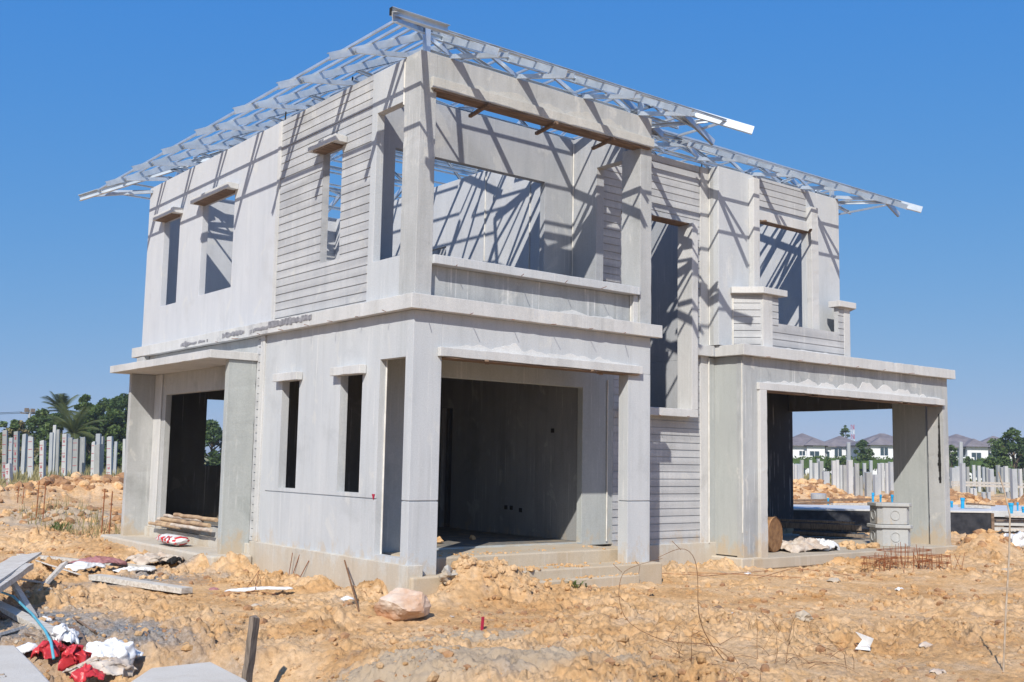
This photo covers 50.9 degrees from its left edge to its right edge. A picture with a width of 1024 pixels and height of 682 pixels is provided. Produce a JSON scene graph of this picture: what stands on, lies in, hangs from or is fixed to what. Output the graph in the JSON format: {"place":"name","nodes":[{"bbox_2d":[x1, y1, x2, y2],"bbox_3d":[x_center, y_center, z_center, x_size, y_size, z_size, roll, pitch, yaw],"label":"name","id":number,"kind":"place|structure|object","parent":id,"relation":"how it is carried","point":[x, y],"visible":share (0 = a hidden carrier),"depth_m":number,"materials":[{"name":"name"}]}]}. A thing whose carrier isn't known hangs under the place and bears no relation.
{"place":"outdoors","nodes":[
{"label":"outdoors","id":0,"kind":"place"},
{"bbox_2d":[0,455,1023,681],"bbox_3d":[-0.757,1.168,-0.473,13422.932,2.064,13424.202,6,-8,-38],"label":"ground","id":1,"kind":"structure","parent":0,"point":[555,661],"depth_m":11.57,"materials":[{"name":"soil"}]},
{"bbox_2d":[2,430,7,478],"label":"concrete pile","id":2,"kind":"object","parent":1,"relation":"on","point":[4,447],"visible":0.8,"depth_m":50.09,"materials":[{"name":"grey concrete"}]},
{"bbox_2d":[5,463,12,483],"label":"concrete pile","id":3,"kind":"object","parent":1,"relation":"on","point":[8,470],"visible":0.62,"depth_m":44.00,"materials":[{"name":"grey concrete"}]},
{"bbox_2d":[13,431,19,473],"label":"concrete pile","id":4,"kind":"object","parent":1,"relation":"on","point":[16,451],"visible":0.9,"depth_m":60.07,"materials":[{"name":"grey concrete"}]},
{"bbox_2d":[0,563,33,592],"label":"wooden board","id":5,"kind":"object","parent":1,"relation":"on","point":[20,572],"visible":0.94,"depth_m":11.98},
{"bbox_2d":[0,552,41,581],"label":"wooden board","id":6,"kind":"object","parent":5,"relation":"on","point":[10,566],"visible":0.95,"depth_m":13.04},
{"bbox_2d":[0,419,35,465],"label":"broadleaf tree","id":7,"kind":"object","parent":1,"relation":"on","point":[18,425],"visible":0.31,"depth_m":99.79,"materials":[{"name":"green plant"}]},
{"bbox_2d":[0,440,39,466],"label":"shrub","id":8,"kind":"object","parent":1,"relation":"on","point":[36,450],"visible":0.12,"depth_m":93.83,"materials":[{"name":"green plant"}]},
{"bbox_2d":[20,434,27,473],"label":"concrete pile","id":9,"kind":"object","parent":1,"relation":"on","point":[24,453],"visible":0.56,"depth_m":62.08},
{"bbox_2d":[0,645,48,681],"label":"concrete slab","id":10,"kind":"structure","parent":1,"relation":"on","point":[16,665],"depth_m":8.81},
{"bbox_2d":[11,582,37,616],"bbox_3d":[-5.513,2.847,12.073,0.104,0.376,1.295,6,-8,-36],"label":"wooden board","id":11,"kind":"object","parent":1,"relation":"on","point":[19,592],"visible":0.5,"depth_m":11.96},
{"bbox_2d":[16,642,39,654],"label":"litter","id":12,"kind":"object","parent":1,"relation":"on","point":[23,649],"visible":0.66,"depth_m":9.78,"materials":[{"name":"paper"}]},
{"bbox_2d":[28,437,33,477],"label":"concrete pile","id":13,"kind":"object","parent":1,"relation":"on","point":[30,455],"visible":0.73,"depth_m":54.02,"materials":[{"name":"grey concrete"}]},
{"bbox_2d":[0,601,65,642],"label":"wooden board","id":14,"kind":"object","parent":1,"relation":"on","point":[18,615],"visible":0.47,"depth_m":11.10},
{"bbox_2d":[1,591,54,659],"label":"hose","id":15,"kind":"object","parent":14,"relation":"on","point":[38,622],"visible":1,"depth_m":10.33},
{"bbox_2d":[25,408,54,455],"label":"broadleaf tree","id":16,"kind":"object","parent":1,"relation":"on","point":[37,420],"visible":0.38,"depth_m":107.64,"materials":[{"name":"green plant"}]},
{"bbox_2d":[0,579,81,643],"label":"gravel pieces","id":17,"kind":"object","parent":1,"relation":"on","point":[20,606],"visible":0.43,"depth_m":12.26,"materials":[{"name":"stone"}]},
{"bbox_2d":[39,440,45,478],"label":"concrete pile","id":18,"kind":"object","parent":1,"relation":"on","point":[42,462],"visible":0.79,"depth_m":50.04,"materials":[{"name":"grey concrete"}]},
{"bbox_2d":[30,640,68,659],"bbox_3d":[-4.191,2.801,9.796,0.274,0.169,0.321,-2,-7,23],"label":"plastic sack","id":19,"kind":"object","parent":1,"relation":"on","point":[43,647],"visible":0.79,"depth_m":9.69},
{"bbox_2d":[48,432,53,475],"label":"concrete pile","id":20,"kind":"object","parent":1,"relation":"on","point":[50,461],"visible":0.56,"depth_m":60.11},
{"bbox_2d":[35,412,68,466],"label":"broadleaf tree","id":21,"kind":"object","parent":1,"relation":"on","point":[43,432],"visible":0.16,"depth_m":97.82,"materials":[{"name":"green plant"}]},
{"bbox_2d":[38,561,67,590],"bbox_3d":[-5.840,3.022,13.523,0.109,0.433,0.998,1,-6,0],"label":"wooden board","id":22,"kind":"object","parent":1,"relation":"on","point":[54,573],"visible":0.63,"depth_m":13.71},
{"bbox_2d":[40,391,78,434],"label":"palm tree","id":23,"kind":"object","parent":1,"relation":"on","point":[60,397],"visible":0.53,"depth_m":108.24,"materials":[{"name":"green plant"}]},
{"bbox_2d":[5,494,120,537],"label":"dry grass","id":24,"kind":"structure","parent":1,"relation":"on","point":[89,527],"depth_m":23.90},
{"bbox_2d":[35,448,90,467],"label":"shrub","id":25,"kind":"object","parent":1,"relation":"on","point":[87,462],"visible":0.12,"depth_m":91.52,"materials":[{"name":"green plant"}]},
{"bbox_2d":[61,434,67,475],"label":"concrete pile","id":26,"kind":"object","parent":1,"relation":"on","point":[64,453],"visible":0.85,"depth_m":58.03,"materials":[{"name":"grey concrete"}]},
{"bbox_2d":[50,623,79,643],"bbox_3d":[-4.132,2.738,9.985,0.266,0.243,0.274,6,-8,-38],"label":"plastic sack","id":27,"kind":"object","parent":1,"relation":"on","point":[62,632],"visible":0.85,"depth_m":9.93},
{"bbox_2d":[67,437,73,473],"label":"concrete pile","id":28,"kind":"object","parent":1,"relation":"on","point":[70,454],"visible":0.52,"depth_m":65.97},
{"bbox_2d":[58,644,91,670],"bbox_3d":[-3.760,2.715,9.260,0.257,0.221,0.247,2,-6,-10],"label":"plastic sack","id":29,"kind":"object","parent":1,"relation":"on","point":[73,654],"visible":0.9,"depth_m":9.18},
{"bbox_2d":[46,399,105,441],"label":"palm tree","id":30,"kind":"object","parent":1,"relation":"on","point":[72,424],"visible":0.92,"depth_m":82.18,"materials":[{"name":"green plant"}]},
{"bbox_2d":[72,439,79,472],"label":"concrete pile","id":31,"kind":"object","parent":1,"relation":"on","point":[76,454],"visible":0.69,"depth_m":60.01,"materials":[{"name":"grey concrete"}]},
{"bbox_2d":[66,626,86,646],"bbox_3d":[-4.110,2.814,10.123,0.166,0.138,0.863,5,-7,-30],"label":"wooden board","id":32,"kind":"object","parent":1,"relation":"on","point":[82,640],"visible":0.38,"depth_m":10.12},
{"bbox_2d":[79,437,85,474],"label":"concrete pile","id":33,"kind":"object","parent":1,"relation":"on","point":[82,454],"visible":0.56,"depth_m":60.02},
{"bbox_2d":[73,394,96,447],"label":"broadleaf tree","id":34,"kind":"object","parent":1,"relation":"on","point":[84,399],"visible":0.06,"depth_m":100.42,"materials":[{"name":"green plant"}]},
{"bbox_2d":[65,561,105,570],"bbox_3d":[-6.263,3.267,15.686,0.498,0.122,0.642,-2,-7,25],"label":"rag","id":35,"kind":"object","parent":1,"relation":"on","point":[78,565],"visible":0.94,"depth_m":15.52,"materials":[{"name":"white fabric"}]},
{"bbox_2d":[16,554,155,568],"bbox_3d":[-6.716,3.447,16.844,3.204,0.056,0.094,-3,-7,30],"label":"wooden board","id":36,"kind":"object","parent":1,"relation":"on","point":[75,559],"visible":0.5,"depth_m":16.87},
{"bbox_2d":[125,551,183,565],"bbox_3d":[-5.525,3.348,16.654,0.913,0.191,0.665,6,-8,-38],"label":"rag","id":37,"kind":"object","parent":36,"relation":"on","point":[144,559],"visible":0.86,"depth_m":16.41,"materials":[{"name":"fabric"}]},
{"bbox_2d":[69,663,105,681],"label":"plastic sack","id":38,"kind":"object","parent":1,"relation":"on","point":[83,673],"visible":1,"depth_m":8.76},
{"bbox_2d":[70,404,109,467],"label":"broadleaf tree","id":39,"kind":"object","parent":1,"relation":"on","point":[95,412],"visible":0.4,"depth_m":96.14,"materials":[{"name":"green plant"}]},
{"bbox_2d":[67,556,126,567],"bbox_3d":[-6.172,3.278,16.044,0.475,0.167,0.859,-5,-8,41],"label":"rag","id":40,"kind":"object","parent":1,"relation":"on","point":[101,559],"visible":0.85,"depth_m":15.97,"materials":[{"name":"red fabric"}]},
{"bbox_2d":[94,444,102,475],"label":"concrete pile","id":41,"kind":"object","parent":1,"relation":"on","point":[98,452],"visible":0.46,"depth_m":53.99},
{"bbox_2d":[87,397,109,459],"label":"broadleaf tree","id":42,"kind":"object","parent":1,"relation":"on","point":[103,403],"visible":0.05,"depth_m":112.41,"materials":[{"name":"green plant"}]},
{"bbox_2d":[62,656,137,681],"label":"plastic sack","id":43,"kind":"object","parent":1,"relation":"on","point":[116,666],"visible":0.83,"depth_m":8.97,"materials":[{"name":"plastic"}]},
{"bbox_2d":[106,436,112,474],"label":"concrete pile","id":44,"kind":"object","parent":1,"relation":"on","point":[109,465],"visible":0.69,"depth_m":58.04,"materials":[{"name":"grey concrete"}]},
{"bbox_2d":[104,444,122,469],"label":"shrub","id":45,"kind":"object","parent":1,"relation":"on","point":[119,454],"visible":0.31,"depth_m":89.53,"materials":[{"name":"green plant"}]},
{"bbox_2d":[85,637,143,664],"bbox_3d":[-3.604,2.783,9.649,0.530,0.230,0.450,2,-6,-5],"label":"plastic sack","id":46,"kind":"object","parent":1,"relation":"on","point":[114,647],"visible":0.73,"depth_m":9.59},
{"bbox_2d":[103,409,126,465],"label":"broadleaf tree","id":47,"kind":"object","parent":1,"relation":"on","point":[116,426],"visible":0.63,"depth_m":96.77,"materials":[{"name":"green plant"}]},
{"bbox_2d":[113,441,117,474],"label":"concrete pile","id":48,"kind":"object","parent":1,"relation":"on","point":[115,456],"visible":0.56,"depth_m":66.06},
{"bbox_2d":[106,393,128,456],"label":"broadleaf tree","id":49,"kind":"object","parent":1,"relation":"on","point":[120,402],"visible":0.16,"depth_m":104.72,"materials":[{"name":"green plant"}]},
{"bbox_2d":[112,566,156,571],"bbox_3d":[-5.414,3.275,15.470,0.640,0.089,0.207,6,-8,-38],"label":"rag","id":50,"kind":"object","parent":1,"relation":"on","point":[129,568],"visible":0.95,"depth_m":15.42,"materials":[{"name":"fabric"}]},
{"bbox_2d":[88,574,192,593],"bbox_3d":[-4.872,3.164,14.039,1.914,0.100,0.176,-3,-8,34],"label":"timber plank","id":51,"kind":"object","parent":1,"relation":"on","point":[151,585],"visible":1,"depth_m":13.91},
{"bbox_2d":[132,662,246,681],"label":"concrete slab","id":52,"kind":"object","parent":1,"relation":"on","point":[204,672],"depth_m":9.07,"materials":[{"name":"concrete"}]},
{"bbox_2d":[204,419,222,465],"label":"broadleaf tree","id":53,"kind":"object","parent":1,"relation":"on","point":[213,437],"visible":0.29,"depth_m":103.94,"materials":[{"name":"green plant"}]},
{"bbox_2d":[242,615,259,681],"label":"wooden stake","id":54,"kind":"object","parent":1,"relation":"on","point":[250,649],"visible":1,"depth_m":9.16,"materials":[{"name":"brown wood"}]},
{"bbox_2d":[225,586,292,591],"bbox_3d":[-3.229,3.161,13.731,0.891,0.055,0.156,4,-7,-28],"label":"rag","id":55,"kind":"object","parent":1,"relation":"on","point":[258,588],"visible":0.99,"depth_m":13.69,"materials":[{"name":"white"}]},
{"bbox_2d":[374,587,430,620],"bbox_3d":[-1.177,2.912,11.819,0.597,0.387,0.452,6,-8,-38],"label":"boulder","id":56,"kind":"object","parent":1,"relation":"on","point":[399,604],"visible":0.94,"depth_m":11.70,"materials":[{"name":"stone"}]},
{"bbox_2d":[438,564,457,583],"bbox_3d":[-0.774,2.899,13.309,0.256,0.261,0.288,3,-7,-13],"label":"stone","id":57,"kind":"object","parent":1,"relation":"on","point":[448,573],"visible":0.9,"depth_m":13.26,"materials":[{"name":"stone"}]},
{"bbox_2d":[0,472,1023,681],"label":"clay lumps","id":58,"kind":"object","parent":1,"relation":"on","point":[116,481],"visible":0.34,"depth_m":13.36,"materials":[{"name":"soil"}]},
{"bbox_2d":[0,463,1023,492],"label":"field grass","id":59,"kind":"structure","parent":1,"relation":"on","point":[35,476],"depth_m":53.92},
{"bbox_2d":[55,429,59,474],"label":"concrete pile","id":60,"kind":"object","parent":59,"relation":"on","point":[57,449],"visible":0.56,"depth_m":64.09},
{"bbox_2d":[78,6,957,594],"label":"unfinished house","id":61,"kind":"structure","parent":1,"relation":"on","point":[618,336],"depth_m":17.36,"materials":[{"name":"concrete"}]},
{"bbox_2d":[148,521,180,528],"bbox_3d":[-6.143,3.259,19.019,0.068,0.061,1.452,6,-8,-38],"label":"timber pole","id":62,"kind":"object","parent":61,"relation":"on","point":[159,524],"visible":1,"depth_m":19.03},
{"bbox_2d":[155,520,191,525],"bbox_3d":[-5.886,3.201,18.749,0.078,0.068,1.703,6,-8,-38],"label":"timber pole","id":63,"kind":"object","parent":62,"relation":"on","point":[157,521],"visible":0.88,"depth_m":19.05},
{"bbox_2d":[157,517,200,526],"bbox_3d":[-5.768,3.153,18.719,0.089,0.081,2.103,6,-8,-38],"label":"timber pole","id":64,"kind":"object","parent":63,"relation":"on","point":[158,518],"visible":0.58,"depth_m":18.84,"materials":[{"name":"wood"}]},
{"bbox_2d":[163,514,203,522],"bbox_3d":[-5.737,3.087,18.750,0.076,0.073,1.704,6,-8,-38],"label":"timber pole","id":65,"kind":"object","parent":64,"relation":"on","point":[172,516],"visible":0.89,"depth_m":18.83,"materials":[{"name":"wood"}]},
{"bbox_2d":[173,513,217,521],"bbox_3d":[-5.398,3.003,18.323,0.089,0.080,1.804,6,-8,-38],"label":"timber pole","id":66,"kind":"object","parent":65,"relation":"on","point":[202,518],"visible":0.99,"depth_m":18.20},
{"bbox_2d":[160,517,210,527],"bbox_3d":[-5.620,3.106,18.457,0.084,0.081,2.102,6,-8,-38],"label":"timber pole","id":67,"kind":"object","parent":63,"relation":"on","point":[196,523],"visible":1,"depth_m":18.33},
{"bbox_2d":[170,523,212,531],"bbox_3d":[-5.408,3.143,18.108,0.080,0.068,1.703,6,-8,-38],"label":"timber pole","id":68,"kind":"object","parent":62,"relation":"on","point":[193,527],"visible":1,"depth_m":18.00,"materials":[{"name":"wood"}]},
{"bbox_2d":[155,534,189,544],"bbox_3d":[-5.650,3.303,17.900,0.381,0.172,0.840,6,-8,-38],"label":"cement bag","id":69,"kind":"object","parent":61,"relation":"on","point":[171,539],"visible":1,"depth_m":17.65,"materials":[{"name":"white plastic"}]},
{"bbox_2d":[768,517,782,551],"bbox_3d":[4.495,3.571,19.974,0.850,0.654,0.654,-4,-8,37],"label":"wooden log","id":70,"kind":"object","parent":61,"relation":"on","point":[775,533],"visible":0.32,"depth_m":19.70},
{"bbox_2d":[780,536,835,552],"bbox_3d":[5.499,3.828,20.313,1.505,0.281,0.954,6,-8,-38],"label":"rubbish heap","id":71,"kind":"object","parent":61,"relation":"on","point":[799,544],"visible":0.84,"depth_m":19.97,"materials":[{"name":"paper"}]},
{"bbox_2d":[811,538,839,550],"bbox_3d":[5.931,3.870,20.449,0.696,0.240,0.521,6,-8,-38],"label":"plastic sack","id":72,"kind":"object","parent":61,"relation":"on","point":[830,543],"visible":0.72,"depth_m":20.27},
{"bbox_2d":[799,534,869,537],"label":"timber beam","id":73,"kind":"structure","parent":61,"relation":"on","point":[832,536],"depth_m":23.95,"materials":[{"name":"brown wood"}]},
{"bbox_2d":[792,531,865,537],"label":"timber beam","id":74,"kind":"structure","parent":73,"relation":"on","point":[829,534],"depth_m":23.76,"materials":[{"name":"brown wood"}]},
{"bbox_2d":[781,522,861,530],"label":"timber beam","id":75,"kind":"structure","parent":74,"relation":"on","point":[821,526],"depth_m":23.94,"materials":[{"name":"brown wood"}]},
{"bbox_2d":[779,519,854,523],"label":"timber beam","id":76,"kind":"structure","parent":75,"relation":"on","point":[819,521],"depth_m":23.94,"materials":[{"name":"brown wood"}]},
{"bbox_2d":[800,528,869,532],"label":"timber beam","id":77,"kind":"structure","parent":61,"relation":"on","point":[865,530],"depth_m":24.20,"materials":[{"name":"brown wood"}]},
{"bbox_2d":[834,540,879,549],"bbox_3d":[6.555,4.028,21.082,1.321,0.192,0.818,6,-8,-38],"label":"clay heap","id":78,"kind":"object","parent":61,"relation":"on","point":[850,545],"visible":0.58,"depth_m":21.09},
{"bbox_2d":[867,523,912,546],"bbox_3d":[7.730,3.962,22.008,0.774,0.428,0.640,1,-6,-3],"label":"concrete box","id":79,"kind":"object","parent":61,"relation":"on","point":[887,534],"visible":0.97,"depth_m":21.73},
{"bbox_2d":[867,502,911,524],"bbox_3d":[7.738,3.530,22.056,0.750,0.428,0.620,2,-6,-4],"label":"concrete box","id":80,"kind":"object","parent":79,"relation":"on","point":[896,513],"visible":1,"depth_m":21.79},
{"bbox_2d":[612,558,730,661],"bbox_3d":[1.443,2.423,9.473,1.130,0.980,0.199,0,-7,13],"label":"thorny twig","id":81,"kind":"object","parent":1,"relation":"on","point":[649,634],"visible":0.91,"depth_m":9.48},
{"bbox_2d":[658,541,723,659],"bbox_3d":[1.623,2.259,8.947,0.946,1.197,0.196,6,-8,-36],"label":"thorny twig","id":82,"kind":"object","parent":1,"relation":"on","point":[697,600],"visible":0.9,"depth_m":8.89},
{"bbox_2d":[633,608,870,676],"bbox_3d":[2.169,2.621,9.709,2.075,0.576,2.672,2,-6,-5],"label":"dry brushwood","id":83,"kind":"object","parent":1,"relation":"on","point":[708,645],"visible":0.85,"depth_m":9.30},
{"bbox_2d":[662,568,850,577],"bbox_3d":[3.209,3.640,16.696,4.940,0.096,1.333,4,-7,-22],"label":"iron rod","id":84,"kind":"object","parent":1,"relation":"on","point":[746,572],"visible":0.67,"depth_m":16.72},
{"bbox_2d":[793,439,812,475],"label":"distant house","id":85,"kind":"structure","parent":1,"relation":"on","point":[799,447],"depth_m":189.89,"materials":[{"name":"paint"}]},
{"bbox_2d":[795,610,812,622],"bbox_3d":[3.215,3.054,11.868,0.188,0.164,0.189,6,-8,-38],"label":"stone","id":86,"kind":"object","parent":1,"relation":"on","point":[803,615],"visible":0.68,"depth_m":11.82,"materials":[{"name":"stone"}]},
{"bbox_2d":[793,433,835,472],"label":"distant house","id":87,"kind":"structure","parent":1,"relation":"on","point":[820,447],"depth_m":189.42,"materials":[{"name":"paint"}]},
{"bbox_2d":[793,498,870,501],"bbox_3d":[11.627,5.803,39.250,3.109,0.165,0.150,2,-6,-9],"label":"timber board","id":88,"kind":"object","parent":1,"relation":"on","point":[814,500],"visible":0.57,"depth_m":39.18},
{"bbox_2d":[825,436,855,458],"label":"distant house","id":89,"kind":"structure","parent":1,"relation":"on","point":[840,444],"depth_m":199.64,"materials":[{"name":"grey tile"}]},
{"bbox_2d":[846,460,852,493],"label":"concrete pile","id":90,"kind":"object","parent":1,"relation":"on","point":[849,466],"visible":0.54,"depth_m":71.92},
{"bbox_2d":[854,463,859,495],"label":"concrete pile","id":91,"kind":"object","parent":1,"relation":"on","point":[856,481],"visible":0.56,"depth_m":61.98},
{"bbox_2d":[853,439,874,475],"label":"broadleaf tree","id":92,"kind":"object","parent":1,"relation":"on","point":[867,453],"visible":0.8,"depth_m":149.63,"materials":[{"name":"green plant"}]},
{"bbox_2d":[855,632,873,650],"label":"litter","id":93,"kind":"object","parent":1,"relation":"on","point":[867,641],"visible":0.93,"depth_m":10.26,"materials":[{"name":"paper"}]},
{"bbox_2d":[864,472,871,496],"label":"concrete pile","id":94,"kind":"object","parent":1,"relation":"on","point":[868,483],"visible":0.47,"depth_m":57.93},
{"bbox_2d":[846,433,892,476],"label":"distant house","id":95,"kind":"structure","parent":1,"relation":"on","point":[880,445],"depth_m":189.57,"materials":[{"name":"paint"}]},
{"bbox_2d":[872,474,878,495],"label":"concrete pile","id":96,"kind":"object","parent":1,"relation":"on","point":[875,477],"visible":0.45,"depth_m":55.98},
{"bbox_2d":[888,462,893,492],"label":"concrete pile","id":97,"kind":"object","parent":1,"relation":"on","point":[890,477],"visible":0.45,"depth_m":64.03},
{"bbox_2d":[793,504,994,533],"bbox_3d":[9.425,5.094,29.529,6.507,1.055,2.680,2,-6,-5],"label":"foundation","id":98,"kind":"object","parent":1,"relation":"on","point":[967,521],"visible":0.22,"depth_m":28.43,"materials":[{"name":"concrete"}]},
{"bbox_2d":[793,455,1023,470],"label":"hedge","id":99,"kind":"object","parent":1,"relation":"on","point":[876,460],"visible":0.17,"depth_m":149.39,"materials":[{"name":"green plant"}]},
{"bbox_2d":[860,542,964,571],"bbox_3d":[6.817,3.722,18.334,1.640,0.532,1.068,6,-8,-38],"label":"rebar cage","id":100,"kind":"object","parent":1,"relation":"on","point":[889,561],"visible":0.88,"depth_m":18.43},
{"bbox_2d":[949,444,957,479],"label":"broadleaf tree","id":101,"kind":"object","parent":1,"relation":"on","point":[953,458],"visible":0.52,"depth_m":139.86,"materials":[{"name":"green plant"}]},
{"bbox_2d":[959,463,965,492],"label":"concrete pile","id":102,"kind":"object","parent":1,"relation":"on","point":[962,477],"visible":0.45,"depth_m":56.04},
{"bbox_2d":[948,434,991,479],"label":"distant house","id":103,"kind":"structure","parent":1,"relation":"on","point":[974,449],"depth_m":184.55,"materials":[{"name":"paint"}]},
{"bbox_2d":[951,484,1023,487],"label":"rail","id":104,"kind":"object","parent":1,"relation":"on","point":[979,485],"visible":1,"depth_m":69.10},
{"bbox_2d":[953,504,1023,531],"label":"foundation","id":105,"kind":"object","parent":1,"relation":"on","point":[1000,511],"depth_m":29.98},
{"bbox_2d":[979,455,1002,477],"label":"bush","id":106,"kind":"object","parent":1,"relation":"on","point":[991,462],"visible":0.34,"depth_m":117.63,"materials":[{"name":"green plant"}]},
{"bbox_2d":[988,469,993,495],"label":"concrete pile","id":107,"kind":"object","parent":1,"relation":"on","point":[991,477],"visible":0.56,"depth_m":73.96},
{"bbox_2d":[998,472,1010,671],"bbox_3d":[4.348,2.081,9.511,0.085,1.837,0.125,6,-8,-38],"label":"cane","id":108,"kind":"object","parent":1,"relation":"on","point":[1003,665],"visible":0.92,"depth_m":9.50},
{"bbox_2d":[987,427,1023,480],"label":"broadleaf tree","id":109,"kind":"object","parent":1,"relation":"on","point":[1007,444],"visible":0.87,"depth_m":119.82,"materials":[{"name":"green plant"}]},
{"bbox_2d":[1010,469,1017,498],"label":"concrete pile","id":110,"kind":"object","parent":1,"relation":"on","point":[1013,485],"visible":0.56,"depth_m":55.98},
{"bbox_2d":[1004,531,1023,547],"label":"plastic sack","id":111,"kind":"object","parent":1,"relation":"on","point":[1017,539],"visible":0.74,"depth_m":22.84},
{"bbox_2d":[0,0,1023,455],"label":"sky","id":112,"kind":"structure","parent":0,"point":[917,102],"materials":[{"name":"blue"}]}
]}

